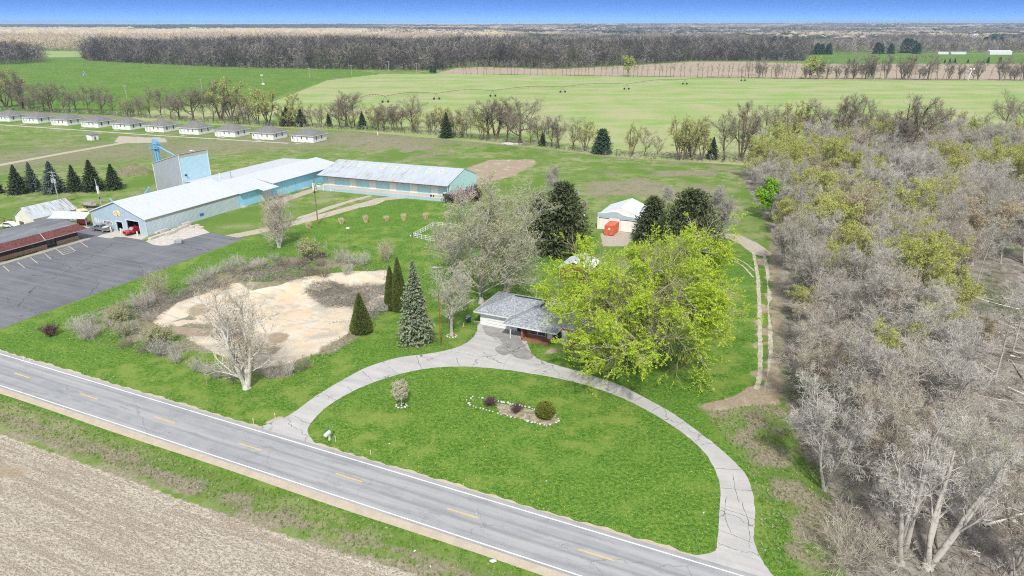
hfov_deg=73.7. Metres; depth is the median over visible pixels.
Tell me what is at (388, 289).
arborvitae
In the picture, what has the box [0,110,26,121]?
white cottage
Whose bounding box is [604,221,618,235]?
orange container
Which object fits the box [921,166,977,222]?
woodland tree
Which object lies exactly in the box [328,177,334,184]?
sliding door
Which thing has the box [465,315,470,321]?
wheelie bin
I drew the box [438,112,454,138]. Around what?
hedgerow conifer
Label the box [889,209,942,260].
woodland tree
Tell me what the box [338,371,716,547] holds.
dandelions
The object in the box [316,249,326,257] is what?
uprooted stump
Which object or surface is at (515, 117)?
hedgerow tree
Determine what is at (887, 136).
woodland tree
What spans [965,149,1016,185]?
woodland tree
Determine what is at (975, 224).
woodland tree
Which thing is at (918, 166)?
woodland tree
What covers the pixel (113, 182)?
row spruce
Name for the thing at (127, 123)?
white cottage
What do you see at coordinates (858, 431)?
bare tree
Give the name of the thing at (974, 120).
field edge tree
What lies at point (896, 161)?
woodland tree
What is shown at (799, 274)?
woodland tree
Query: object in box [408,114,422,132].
hedgerow sapling
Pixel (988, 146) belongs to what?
woodland tree
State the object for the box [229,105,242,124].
hedgerow sapling
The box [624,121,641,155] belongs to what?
budding tree
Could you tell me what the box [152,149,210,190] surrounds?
building
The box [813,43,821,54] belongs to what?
pine
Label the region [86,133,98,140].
utility shed
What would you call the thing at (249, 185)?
long building
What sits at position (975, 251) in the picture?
woodland tree
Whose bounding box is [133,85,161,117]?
hedgerow tree
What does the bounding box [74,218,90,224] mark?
utility trailer
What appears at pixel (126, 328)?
scrub bush
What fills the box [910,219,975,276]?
budding woodland tree
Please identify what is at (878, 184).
woodland tree
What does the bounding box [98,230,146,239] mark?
concrete apron
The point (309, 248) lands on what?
bush
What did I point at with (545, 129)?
hedgerow sapling
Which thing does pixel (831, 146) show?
woodland tree
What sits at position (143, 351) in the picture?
scrub bush
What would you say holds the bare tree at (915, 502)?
on the ground at (66, 509)
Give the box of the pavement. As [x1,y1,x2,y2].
[0,238,90,264]
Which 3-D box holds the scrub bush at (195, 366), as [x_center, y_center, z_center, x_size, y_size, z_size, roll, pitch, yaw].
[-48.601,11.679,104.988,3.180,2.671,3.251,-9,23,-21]
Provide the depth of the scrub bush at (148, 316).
122.38 m
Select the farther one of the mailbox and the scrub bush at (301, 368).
the scrub bush at (301, 368)
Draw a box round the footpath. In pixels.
[0,121,303,143]
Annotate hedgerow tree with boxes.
[0,68,25,107]
[0,69,35,109]
[16,80,64,111]
[23,85,39,110]
[28,85,52,110]
[53,89,70,111]
[60,84,85,110]
[73,84,94,111]
[83,85,121,111]
[105,93,116,110]
[115,99,129,115]
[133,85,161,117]
[133,97,145,116]
[150,88,163,117]
[152,86,205,120]
[158,96,175,118]
[159,87,192,116]
[189,88,207,118]
[197,80,236,120]
[202,93,222,119]
[203,76,249,120]
[219,89,250,119]
[238,86,270,123]
[248,86,277,125]
[285,90,303,120]
[298,104,317,125]
[314,103,325,123]
[322,95,352,126]
[325,90,363,126]
[343,91,363,126]
[363,103,379,128]
[386,108,395,129]
[395,92,427,129]
[442,108,464,135]
[447,97,508,139]
[455,109,469,130]
[478,98,513,139]
[493,98,522,140]
[500,95,550,142]
[522,116,550,143]
[525,118,534,142]
[539,115,561,146]
[539,115,570,147]
[566,116,584,148]
[572,120,599,150]
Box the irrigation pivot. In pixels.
[360,74,755,102]
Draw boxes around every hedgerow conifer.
[278,107,294,126]
[295,109,307,126]
[325,113,332,126]
[357,111,367,128]
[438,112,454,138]
[538,133,546,145]
[705,137,719,159]
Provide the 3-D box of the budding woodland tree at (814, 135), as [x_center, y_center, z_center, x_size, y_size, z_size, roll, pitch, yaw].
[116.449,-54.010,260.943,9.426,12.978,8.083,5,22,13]
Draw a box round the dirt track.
[297,196,773,391]
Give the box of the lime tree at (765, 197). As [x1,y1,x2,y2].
[752,177,784,216]
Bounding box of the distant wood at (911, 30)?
[763,28,1023,32]
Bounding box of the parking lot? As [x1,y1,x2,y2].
[0,225,241,328]
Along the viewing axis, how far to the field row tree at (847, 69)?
658.74 m
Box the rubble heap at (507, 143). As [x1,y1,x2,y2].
[501,142,521,144]
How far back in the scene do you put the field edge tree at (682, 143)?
265.79 m
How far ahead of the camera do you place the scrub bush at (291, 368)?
104.15 m
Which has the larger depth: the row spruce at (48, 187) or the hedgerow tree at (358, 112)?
the hedgerow tree at (358, 112)
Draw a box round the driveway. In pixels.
[258,322,772,575]
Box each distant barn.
[949,52,966,53]
[985,50,1012,54]
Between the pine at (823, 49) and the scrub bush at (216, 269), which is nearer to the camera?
the scrub bush at (216, 269)
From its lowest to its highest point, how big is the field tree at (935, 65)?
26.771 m
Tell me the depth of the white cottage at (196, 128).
333.19 m
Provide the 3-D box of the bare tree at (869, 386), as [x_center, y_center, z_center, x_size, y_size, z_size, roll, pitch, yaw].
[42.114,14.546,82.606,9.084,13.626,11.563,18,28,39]
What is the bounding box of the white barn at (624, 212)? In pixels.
[597,198,645,232]
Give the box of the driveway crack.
[295,336,754,547]
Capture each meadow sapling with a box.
[543,163,559,191]
[580,200,587,212]
[659,186,674,208]
[751,174,757,182]
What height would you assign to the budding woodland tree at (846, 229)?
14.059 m
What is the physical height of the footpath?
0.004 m
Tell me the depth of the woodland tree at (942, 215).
150.47 m
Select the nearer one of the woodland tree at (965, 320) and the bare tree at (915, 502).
the bare tree at (915, 502)
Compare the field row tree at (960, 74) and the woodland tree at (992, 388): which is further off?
the field row tree at (960, 74)
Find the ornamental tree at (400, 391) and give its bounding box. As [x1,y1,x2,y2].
[390,378,408,405]
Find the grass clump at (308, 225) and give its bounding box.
[305,222,310,228]
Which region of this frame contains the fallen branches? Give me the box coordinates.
[778,273,1023,575]
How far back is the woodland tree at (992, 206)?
155.25 m
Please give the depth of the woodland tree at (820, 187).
167.56 m
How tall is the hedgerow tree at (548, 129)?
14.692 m
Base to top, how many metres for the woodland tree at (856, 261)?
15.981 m
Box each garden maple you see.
[421,174,542,303]
[451,170,562,292]
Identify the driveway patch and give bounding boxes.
[482,324,532,359]
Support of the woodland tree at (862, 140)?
on the ground at (66, 509)
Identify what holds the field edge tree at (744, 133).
on the ground at (66, 509)
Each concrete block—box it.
[148,235,157,239]
[159,228,169,232]
[165,230,174,235]
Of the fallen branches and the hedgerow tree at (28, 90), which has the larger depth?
the hedgerow tree at (28, 90)
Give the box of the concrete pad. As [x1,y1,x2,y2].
[146,225,209,245]
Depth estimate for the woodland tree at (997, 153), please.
211.91 m
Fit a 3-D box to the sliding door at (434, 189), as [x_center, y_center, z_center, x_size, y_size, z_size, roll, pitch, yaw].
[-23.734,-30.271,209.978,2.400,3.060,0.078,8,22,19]
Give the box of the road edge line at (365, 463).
[0,354,742,575]
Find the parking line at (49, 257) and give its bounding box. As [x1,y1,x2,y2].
[3,242,86,270]
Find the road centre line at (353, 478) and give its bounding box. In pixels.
[14,373,613,560]
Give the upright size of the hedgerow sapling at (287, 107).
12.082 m
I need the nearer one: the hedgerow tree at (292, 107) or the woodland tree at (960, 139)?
the woodland tree at (960, 139)
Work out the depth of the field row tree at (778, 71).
668.94 m
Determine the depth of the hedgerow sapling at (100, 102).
409.59 m
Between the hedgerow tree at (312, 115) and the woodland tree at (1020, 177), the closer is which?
the woodland tree at (1020, 177)
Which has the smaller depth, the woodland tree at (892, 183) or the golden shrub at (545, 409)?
the golden shrub at (545, 409)
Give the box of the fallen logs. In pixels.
[833,289,1023,562]
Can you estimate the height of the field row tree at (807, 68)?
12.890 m
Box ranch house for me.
[473,291,619,349]
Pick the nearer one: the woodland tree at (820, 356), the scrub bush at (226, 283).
the woodland tree at (820, 356)
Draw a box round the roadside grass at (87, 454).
[0,396,521,575]
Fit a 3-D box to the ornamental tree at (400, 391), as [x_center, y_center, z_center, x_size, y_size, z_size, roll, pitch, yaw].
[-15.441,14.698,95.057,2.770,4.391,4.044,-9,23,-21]
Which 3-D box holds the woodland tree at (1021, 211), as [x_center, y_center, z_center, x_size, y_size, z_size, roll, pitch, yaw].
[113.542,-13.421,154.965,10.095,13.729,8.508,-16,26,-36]
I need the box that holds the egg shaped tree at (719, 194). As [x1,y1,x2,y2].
[707,184,742,237]
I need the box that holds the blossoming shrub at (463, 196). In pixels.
[449,186,474,204]
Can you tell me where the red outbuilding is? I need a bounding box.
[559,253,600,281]
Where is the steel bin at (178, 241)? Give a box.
[174,238,182,243]
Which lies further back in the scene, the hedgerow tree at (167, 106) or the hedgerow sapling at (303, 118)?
the hedgerow tree at (167, 106)
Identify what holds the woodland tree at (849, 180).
on the ground at (66, 509)
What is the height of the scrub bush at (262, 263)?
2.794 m
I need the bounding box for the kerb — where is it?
[1,239,90,264]
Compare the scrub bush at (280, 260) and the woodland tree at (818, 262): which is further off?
the scrub bush at (280, 260)
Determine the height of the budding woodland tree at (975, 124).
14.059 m
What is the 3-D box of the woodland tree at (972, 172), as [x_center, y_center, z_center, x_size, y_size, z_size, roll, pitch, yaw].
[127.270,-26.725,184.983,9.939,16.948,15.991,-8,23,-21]
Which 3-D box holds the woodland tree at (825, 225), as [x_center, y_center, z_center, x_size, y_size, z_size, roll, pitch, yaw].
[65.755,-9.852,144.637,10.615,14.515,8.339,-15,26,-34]
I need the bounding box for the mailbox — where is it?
[324,430,330,440]
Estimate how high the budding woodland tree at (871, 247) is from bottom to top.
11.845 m
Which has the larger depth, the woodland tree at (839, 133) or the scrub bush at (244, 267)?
the woodland tree at (839, 133)
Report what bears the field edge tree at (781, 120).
on the ground at (66, 509)
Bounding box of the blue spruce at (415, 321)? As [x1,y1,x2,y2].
[395,261,436,348]
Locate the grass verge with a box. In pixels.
[4,251,37,260]
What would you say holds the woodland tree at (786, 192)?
on the ground at (66, 509)
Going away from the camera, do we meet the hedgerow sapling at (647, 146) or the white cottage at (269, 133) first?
the hedgerow sapling at (647, 146)
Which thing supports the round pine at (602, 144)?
on the ground at (66, 509)
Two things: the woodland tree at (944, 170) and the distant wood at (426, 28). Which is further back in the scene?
the distant wood at (426, 28)
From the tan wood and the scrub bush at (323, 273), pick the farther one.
the tan wood
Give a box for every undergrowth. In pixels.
[0,105,772,161]
[471,73,999,79]
[780,167,1023,573]
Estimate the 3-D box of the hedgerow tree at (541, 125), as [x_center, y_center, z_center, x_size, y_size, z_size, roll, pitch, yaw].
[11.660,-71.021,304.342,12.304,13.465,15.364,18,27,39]
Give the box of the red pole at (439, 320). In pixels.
[438,293,440,344]
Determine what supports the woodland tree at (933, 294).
on the ground at (66, 509)
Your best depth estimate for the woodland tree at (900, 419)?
74.72 m
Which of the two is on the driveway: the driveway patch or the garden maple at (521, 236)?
the driveway patch
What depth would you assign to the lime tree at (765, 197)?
185.77 m
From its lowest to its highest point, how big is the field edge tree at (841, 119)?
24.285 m
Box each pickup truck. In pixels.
[91,223,112,231]
[122,226,139,234]
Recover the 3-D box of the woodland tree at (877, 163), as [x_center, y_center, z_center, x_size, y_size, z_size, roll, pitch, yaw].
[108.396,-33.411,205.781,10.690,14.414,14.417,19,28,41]
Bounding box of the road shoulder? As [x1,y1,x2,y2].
[0,349,692,575]
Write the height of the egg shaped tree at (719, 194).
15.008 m
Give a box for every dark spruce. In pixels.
[519,192,557,256]
[532,180,595,259]
[631,195,668,245]
[648,187,733,265]
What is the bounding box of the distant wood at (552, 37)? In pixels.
[417,32,739,42]
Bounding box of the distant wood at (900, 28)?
[500,25,1020,30]
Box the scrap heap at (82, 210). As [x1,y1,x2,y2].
[76,207,87,211]
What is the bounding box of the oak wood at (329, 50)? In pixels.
[70,32,817,68]
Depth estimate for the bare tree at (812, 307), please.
109.50 m
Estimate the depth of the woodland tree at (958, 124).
273.46 m
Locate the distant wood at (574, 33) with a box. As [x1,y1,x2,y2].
[419,29,732,38]
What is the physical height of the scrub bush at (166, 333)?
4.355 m
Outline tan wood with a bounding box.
[0,29,453,50]
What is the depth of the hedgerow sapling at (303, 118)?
354.80 m
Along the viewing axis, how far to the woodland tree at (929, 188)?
161.18 m
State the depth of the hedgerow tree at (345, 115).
350.83 m
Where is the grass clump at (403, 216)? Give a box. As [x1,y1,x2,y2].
[400,213,406,220]
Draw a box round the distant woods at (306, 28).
[0,22,1023,41]
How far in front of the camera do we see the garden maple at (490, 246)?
125.73 m
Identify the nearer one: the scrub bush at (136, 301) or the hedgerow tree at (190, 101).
the scrub bush at (136, 301)
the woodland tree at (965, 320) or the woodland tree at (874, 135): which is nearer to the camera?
the woodland tree at (965, 320)
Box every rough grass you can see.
[72,253,387,382]
[707,402,837,574]
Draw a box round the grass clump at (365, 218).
[362,216,367,222]
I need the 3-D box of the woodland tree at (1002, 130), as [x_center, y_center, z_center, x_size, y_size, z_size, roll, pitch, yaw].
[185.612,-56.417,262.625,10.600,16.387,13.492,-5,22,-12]
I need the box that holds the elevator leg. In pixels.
[148,138,174,160]
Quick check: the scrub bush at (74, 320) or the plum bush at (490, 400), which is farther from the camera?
the scrub bush at (74, 320)
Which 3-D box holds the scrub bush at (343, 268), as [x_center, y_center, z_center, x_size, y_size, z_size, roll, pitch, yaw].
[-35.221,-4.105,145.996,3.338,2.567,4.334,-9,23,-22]
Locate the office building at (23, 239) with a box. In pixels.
[0,218,87,260]
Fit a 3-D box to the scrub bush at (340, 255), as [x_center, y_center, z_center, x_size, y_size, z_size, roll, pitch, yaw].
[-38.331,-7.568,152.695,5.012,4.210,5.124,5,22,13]
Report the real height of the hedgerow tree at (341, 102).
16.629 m
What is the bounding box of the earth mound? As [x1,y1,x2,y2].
[116,165,153,175]
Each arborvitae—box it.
[349,292,372,335]
[383,265,393,311]
[391,257,405,312]
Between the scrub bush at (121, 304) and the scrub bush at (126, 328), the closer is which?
the scrub bush at (126, 328)
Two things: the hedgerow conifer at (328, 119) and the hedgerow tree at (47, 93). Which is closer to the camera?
the hedgerow conifer at (328, 119)
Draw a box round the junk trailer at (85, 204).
[81,202,98,207]
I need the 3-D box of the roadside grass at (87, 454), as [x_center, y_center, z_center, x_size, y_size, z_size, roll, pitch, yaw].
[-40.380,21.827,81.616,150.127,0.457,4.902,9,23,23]
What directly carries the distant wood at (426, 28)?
on the ground at (66, 509)
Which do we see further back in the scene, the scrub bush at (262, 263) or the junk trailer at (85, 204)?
the junk trailer at (85, 204)
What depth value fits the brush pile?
137.51 m
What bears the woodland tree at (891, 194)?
on the ground at (66, 509)
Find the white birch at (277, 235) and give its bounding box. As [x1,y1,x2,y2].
[256,186,302,247]
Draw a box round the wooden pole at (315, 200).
[313,174,318,223]
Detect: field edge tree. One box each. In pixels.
[667,114,689,159]
[677,112,701,159]
[678,118,710,159]
[691,114,713,160]
[703,109,740,160]
[724,99,763,160]
[736,103,790,137]
[746,120,763,157]
[764,107,798,138]
[782,99,814,139]
[787,99,836,139]
[798,98,845,147]
[819,94,868,138]
[836,92,898,150]
[854,102,885,145]
[876,110,901,147]
[877,99,955,139]
[883,93,943,153]
[930,108,956,128]
[940,107,966,131]
[962,112,988,150]
[976,111,1000,130]
[988,100,1023,126]
[989,88,1023,123]
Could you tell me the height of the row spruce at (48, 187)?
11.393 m
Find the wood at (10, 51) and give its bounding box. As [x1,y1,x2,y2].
[0,38,50,63]
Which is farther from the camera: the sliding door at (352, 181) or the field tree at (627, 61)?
the field tree at (627, 61)
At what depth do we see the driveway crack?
82.25 m
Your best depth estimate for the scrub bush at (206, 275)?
141.80 m
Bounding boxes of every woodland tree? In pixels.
[743,133,782,179]
[744,147,783,188]
[755,126,768,173]
[756,159,782,189]
[761,119,804,141]
[762,138,792,173]
[768,151,818,199]
[768,211,811,267]
[770,176,810,218]
[770,194,807,225]
[772,155,815,191]
[773,137,812,175]
[773,139,824,185]
[773,311,865,416]
[774,204,844,273]
[776,133,799,148]
[782,165,840,208]
[782,240,840,298]
[783,284,815,321]
[788,229,856,311]
[791,182,812,254]
[792,193,849,237]
[794,171,832,195]
[796,176,848,236]
[797,132,820,165]
[798,153,820,172]
[803,118,832,142]
[804,134,851,174]
[806,138,821,154]
[806,208,844,271]
[807,131,828,151]
[807,182,863,202]
[808,197,864,244]
[810,237,854,288]
[810,268,863,335]
[817,121,845,159]
[817,233,926,332]
[818,160,842,178]
[820,190,858,243]
[821,180,869,242]
[824,143,852,170]
[825,160,859,193]
[826,322,926,426]
[827,170,862,193]
[827,220,881,280]
[829,127,847,138]
[834,238,903,321]
[837,164,864,183]
[838,123,857,142]
[838,149,866,177]
[839,317,929,374]
[842,181,892,247]
[845,117,859,149]
[847,121,877,148]
[847,344,946,489]
[849,177,895,210]
[850,142,869,167]
[850,283,934,351]
[852,153,890,182]
[853,150,876,180]
[853,193,894,229]
[853,233,897,288]
[854,138,880,161]
[856,161,895,195]
[857,211,911,273]
[857,332,941,425]
[860,155,887,180]
[861,192,925,246]
[861,210,895,301]
[863,183,903,215]
[863,262,922,317]
[866,117,896,156]
[871,126,877,147]
[873,130,902,160]
[874,181,904,249]
[876,128,889,158]
[877,238,942,308]
[878,321,1010,448]
[879,157,935,222]
[880,139,907,166]
[883,210,940,253]
[885,174,962,227]
[886,150,910,176]
[886,228,958,317]
[888,136,931,182]
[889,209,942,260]
[890,125,901,147]
[890,202,945,237]
[891,118,916,146]
[891,149,908,179]
[891,276,958,325]
[892,292,985,386]
[893,145,930,194]
[897,131,918,150]
[901,144,940,188]
[903,138,927,152]
[908,175,939,202]
[908,389,993,472]
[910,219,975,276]
[910,296,974,340]
[910,339,1012,424]
[912,218,953,276]
[912,295,983,360]
[913,191,978,244]
[915,178,967,230]
[917,147,944,179]
[918,124,957,149]
[919,121,954,141]
[919,205,937,235]
[921,127,949,146]
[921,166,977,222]
[925,123,950,137]
[926,138,959,168]
[927,261,986,316]
[929,128,957,168]
[932,158,965,183]
[933,154,949,176]
[933,398,1023,534]
[934,115,969,139]
[934,171,962,195]
[934,193,950,221]
[935,205,975,253]
[937,109,967,131]
[937,224,972,258]
[940,134,982,172]
[941,130,965,153]
[942,131,968,171]
[943,153,978,186]
[944,304,980,365]
[948,183,995,231]
[950,190,1023,265]
[950,192,1013,234]
[952,311,999,358]
[953,211,1000,276]
[958,123,972,143]
[959,162,1014,201]
[962,170,993,208]
[963,158,1023,210]
[964,146,1006,171]
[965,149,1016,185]
[967,118,995,152]
[967,119,987,147]
[971,132,990,154]
[973,140,1003,169]
[974,122,1014,147]
[975,173,1008,197]
[976,214,1007,287]
[983,179,1023,232]
[983,204,1023,263]
[985,141,1023,176]
[989,132,1015,160]
[990,132,1016,147]
[992,147,1023,192]
[992,279,1023,375]
[994,199,1023,255]
[998,190,1023,242]
[998,212,1023,263]
[1002,118,1023,135]
[1003,132,1018,153]
[1005,111,1017,129]
[1005,156,1023,196]
[1006,128,1023,143]
[1007,280,1023,353]
[1013,124,1023,154]
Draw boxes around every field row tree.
[757,61,768,77]
[770,64,785,78]
[803,66,810,78]
[815,61,827,78]
[820,65,837,78]
[834,64,845,78]
[841,65,854,79]
[848,61,862,77]
[857,63,876,78]
[859,62,873,78]
[869,61,881,79]
[902,65,909,79]
[910,63,928,79]
[943,59,957,79]
[957,63,967,79]
[966,61,985,79]
[1008,65,1020,79]
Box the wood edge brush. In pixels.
[81,53,806,69]
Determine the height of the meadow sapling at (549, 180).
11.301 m
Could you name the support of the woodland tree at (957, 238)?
on the ground at (66, 509)
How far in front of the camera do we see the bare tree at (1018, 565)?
65.02 m
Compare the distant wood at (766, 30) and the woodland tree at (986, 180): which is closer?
the woodland tree at (986, 180)
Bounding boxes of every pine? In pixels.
[590,128,612,154]
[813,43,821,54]
[818,43,825,54]
[825,43,833,54]
[871,42,881,53]
[878,43,885,53]
[886,43,894,53]
[898,38,910,52]
[905,38,914,52]
[911,43,922,53]
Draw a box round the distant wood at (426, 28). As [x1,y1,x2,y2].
[1,25,499,29]
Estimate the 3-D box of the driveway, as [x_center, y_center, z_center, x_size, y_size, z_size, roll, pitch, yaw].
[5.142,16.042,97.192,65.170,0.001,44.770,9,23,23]
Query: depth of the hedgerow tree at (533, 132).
305.74 m
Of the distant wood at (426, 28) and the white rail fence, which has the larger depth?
the distant wood at (426, 28)
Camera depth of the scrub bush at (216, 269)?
146.33 m
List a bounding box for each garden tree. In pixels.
[420,260,476,335]
[424,223,474,279]
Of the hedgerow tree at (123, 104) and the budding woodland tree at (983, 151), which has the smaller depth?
the budding woodland tree at (983, 151)
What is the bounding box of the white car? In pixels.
[0,221,18,227]
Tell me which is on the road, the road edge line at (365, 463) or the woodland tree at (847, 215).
the road edge line at (365, 463)
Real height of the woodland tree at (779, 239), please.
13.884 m
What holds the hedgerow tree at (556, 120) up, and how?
on the ground at (66, 509)
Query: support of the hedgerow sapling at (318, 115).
on the ground at (66, 509)
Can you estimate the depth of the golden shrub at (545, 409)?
92.17 m
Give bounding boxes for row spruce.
[0,182,4,193]
[4,165,32,195]
[23,162,42,192]
[39,161,66,194]
[64,165,83,192]
[78,160,104,192]
[102,164,124,190]
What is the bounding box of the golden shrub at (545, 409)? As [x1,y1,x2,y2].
[535,400,556,419]
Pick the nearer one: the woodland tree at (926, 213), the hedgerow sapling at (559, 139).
the woodland tree at (926, 213)
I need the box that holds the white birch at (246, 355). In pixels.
[180,273,283,390]
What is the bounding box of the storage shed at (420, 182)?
[312,159,475,201]
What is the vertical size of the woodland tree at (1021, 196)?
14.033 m
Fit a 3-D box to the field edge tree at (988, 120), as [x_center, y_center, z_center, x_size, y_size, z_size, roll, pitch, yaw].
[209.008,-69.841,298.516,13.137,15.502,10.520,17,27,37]
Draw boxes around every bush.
[37,323,59,335]
[63,313,84,329]
[71,319,90,333]
[74,317,98,339]
[81,310,100,324]
[100,316,117,326]
[103,305,128,324]
[106,317,140,337]
[108,299,130,310]
[112,337,136,349]
[124,284,157,309]
[126,293,149,307]
[134,343,154,354]
[135,267,172,297]
[136,329,174,347]
[139,307,157,321]
[139,323,175,347]
[143,334,170,356]
[155,339,180,356]
[165,347,188,363]
[180,274,202,285]
[186,354,204,371]
[191,264,212,281]
[197,361,212,373]
[203,358,226,378]
[211,262,222,273]
[211,279,232,289]
[217,257,235,270]
[219,365,243,379]
[227,253,244,265]
[237,257,254,271]
[250,256,267,266]
[262,364,279,377]
[267,251,277,260]
[275,253,290,264]
[278,359,296,374]
[282,356,311,370]
[291,254,310,265]
[294,237,323,260]
[303,263,320,274]
[311,266,334,277]
[312,256,328,265]
[329,246,349,262]
[342,264,354,273]
[343,252,355,263]
[351,251,370,265]
[372,295,384,306]
[374,237,395,261]
[376,302,389,311]
[482,395,497,406]
[510,402,523,413]
[798,491,915,575]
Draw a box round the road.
[0,351,756,575]
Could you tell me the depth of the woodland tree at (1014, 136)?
260.50 m
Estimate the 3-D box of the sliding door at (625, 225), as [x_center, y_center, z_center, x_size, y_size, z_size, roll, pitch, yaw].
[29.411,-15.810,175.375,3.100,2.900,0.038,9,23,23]
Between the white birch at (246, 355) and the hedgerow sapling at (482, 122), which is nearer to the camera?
the white birch at (246, 355)
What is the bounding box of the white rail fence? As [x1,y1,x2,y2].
[413,222,473,240]
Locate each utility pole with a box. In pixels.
[50,171,58,198]
[94,179,101,205]
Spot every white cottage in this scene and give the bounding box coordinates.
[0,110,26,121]
[21,112,54,123]
[50,113,84,125]
[80,115,115,127]
[111,117,146,129]
[143,119,179,131]
[177,121,213,134]
[213,123,249,136]
[250,126,288,139]
[289,128,326,142]
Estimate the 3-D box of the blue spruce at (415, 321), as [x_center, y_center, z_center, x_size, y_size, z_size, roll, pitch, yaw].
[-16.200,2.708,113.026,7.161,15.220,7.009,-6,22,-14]
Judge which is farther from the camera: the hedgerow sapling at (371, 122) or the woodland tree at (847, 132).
the hedgerow sapling at (371, 122)
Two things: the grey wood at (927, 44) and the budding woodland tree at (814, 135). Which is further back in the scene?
the grey wood at (927, 44)
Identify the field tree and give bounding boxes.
[622,55,636,76]
[754,58,767,77]
[801,55,821,78]
[814,60,828,77]
[843,53,871,78]
[863,56,880,78]
[864,52,881,78]
[879,54,894,79]
[897,54,915,79]
[905,55,918,79]
[909,53,942,79]
[973,58,988,79]
[994,55,1015,80]
[998,58,1022,80]
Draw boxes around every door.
[46,238,56,247]
[261,189,271,200]
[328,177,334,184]
[349,179,355,186]
[369,181,375,188]
[389,182,395,190]
[410,184,416,192]
[431,186,438,194]
[486,315,512,329]
[599,218,608,228]
[620,220,632,232]
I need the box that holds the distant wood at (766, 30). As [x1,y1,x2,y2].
[362,28,802,32]
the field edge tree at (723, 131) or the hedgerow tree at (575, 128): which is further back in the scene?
the hedgerow tree at (575, 128)
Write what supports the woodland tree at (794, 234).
on the ground at (66, 509)
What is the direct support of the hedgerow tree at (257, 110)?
on the ground at (66, 509)
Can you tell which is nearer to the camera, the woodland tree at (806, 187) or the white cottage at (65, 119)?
the woodland tree at (806, 187)
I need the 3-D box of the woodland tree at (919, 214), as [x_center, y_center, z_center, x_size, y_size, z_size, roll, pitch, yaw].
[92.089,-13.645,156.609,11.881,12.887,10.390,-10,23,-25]
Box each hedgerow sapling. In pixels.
[89,92,108,112]
[122,100,134,115]
[218,103,229,120]
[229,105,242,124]
[239,107,249,123]
[272,112,285,126]
[273,103,293,118]
[281,111,295,126]
[295,112,308,123]
[313,108,325,127]
[338,111,344,124]
[346,114,354,124]
[368,114,383,129]
[369,106,383,130]
[375,103,391,125]
[375,115,385,130]
[380,103,402,130]
[382,103,404,130]
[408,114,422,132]
[422,113,437,130]
[424,111,439,129]
[432,104,449,126]
[456,121,469,137]
[470,109,494,139]
[530,116,556,139]
[549,124,566,148]
[640,127,656,155]
[651,136,666,153]
[741,135,755,161]
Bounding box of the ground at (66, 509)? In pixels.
[0,33,1023,575]
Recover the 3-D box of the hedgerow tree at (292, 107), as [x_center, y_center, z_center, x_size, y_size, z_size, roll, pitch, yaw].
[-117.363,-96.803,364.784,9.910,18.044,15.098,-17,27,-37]
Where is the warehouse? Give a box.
[88,178,239,235]
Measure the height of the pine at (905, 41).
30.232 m
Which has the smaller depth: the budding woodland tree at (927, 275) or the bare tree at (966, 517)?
the bare tree at (966, 517)
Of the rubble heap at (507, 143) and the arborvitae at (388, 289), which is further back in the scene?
the rubble heap at (507, 143)
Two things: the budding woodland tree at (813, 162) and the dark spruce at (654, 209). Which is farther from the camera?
the budding woodland tree at (813, 162)
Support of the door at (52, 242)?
in the office building at (23, 239)
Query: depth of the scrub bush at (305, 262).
151.51 m
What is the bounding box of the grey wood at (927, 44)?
[690,36,1023,56]
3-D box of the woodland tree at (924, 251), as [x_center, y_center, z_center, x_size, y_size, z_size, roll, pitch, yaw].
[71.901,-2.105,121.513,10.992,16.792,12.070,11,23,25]
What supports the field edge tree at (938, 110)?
on the ground at (66, 509)
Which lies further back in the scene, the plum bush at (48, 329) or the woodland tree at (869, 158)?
the woodland tree at (869, 158)
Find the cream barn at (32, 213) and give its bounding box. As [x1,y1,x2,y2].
[14,198,76,224]
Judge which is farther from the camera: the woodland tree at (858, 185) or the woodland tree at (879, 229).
the woodland tree at (858, 185)
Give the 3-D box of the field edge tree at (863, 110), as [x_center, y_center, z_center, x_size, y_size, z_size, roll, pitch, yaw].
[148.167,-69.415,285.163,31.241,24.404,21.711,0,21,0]
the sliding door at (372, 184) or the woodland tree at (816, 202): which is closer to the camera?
the woodland tree at (816, 202)
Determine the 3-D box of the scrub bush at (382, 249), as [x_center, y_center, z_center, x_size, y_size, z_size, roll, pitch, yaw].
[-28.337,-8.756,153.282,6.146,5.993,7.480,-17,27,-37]
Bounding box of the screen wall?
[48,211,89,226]
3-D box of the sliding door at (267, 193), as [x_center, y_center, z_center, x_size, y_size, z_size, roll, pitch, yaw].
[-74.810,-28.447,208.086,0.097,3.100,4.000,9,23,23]
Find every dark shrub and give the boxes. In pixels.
[442,190,452,202]
[465,183,483,200]
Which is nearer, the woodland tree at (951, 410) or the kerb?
the woodland tree at (951, 410)
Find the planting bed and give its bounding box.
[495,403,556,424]
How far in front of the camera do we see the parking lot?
149.81 m
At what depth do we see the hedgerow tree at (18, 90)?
422.82 m
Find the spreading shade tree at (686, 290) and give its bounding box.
[530,209,765,398]
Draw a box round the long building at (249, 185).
[186,157,333,207]
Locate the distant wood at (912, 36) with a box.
[696,30,1023,40]
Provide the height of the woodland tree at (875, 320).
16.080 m
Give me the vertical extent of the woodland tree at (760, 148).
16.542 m
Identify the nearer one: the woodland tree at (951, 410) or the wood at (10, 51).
the woodland tree at (951, 410)
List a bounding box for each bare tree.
[779,365,893,491]
[789,282,835,346]
[790,303,844,388]
[824,350,906,455]
[869,409,968,566]
[913,436,1023,571]
[986,443,1023,575]
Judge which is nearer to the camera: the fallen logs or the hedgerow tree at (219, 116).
the fallen logs
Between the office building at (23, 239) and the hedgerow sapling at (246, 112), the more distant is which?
the hedgerow sapling at (246, 112)
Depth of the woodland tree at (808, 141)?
249.87 m
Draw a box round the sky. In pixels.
[0,0,1023,24]

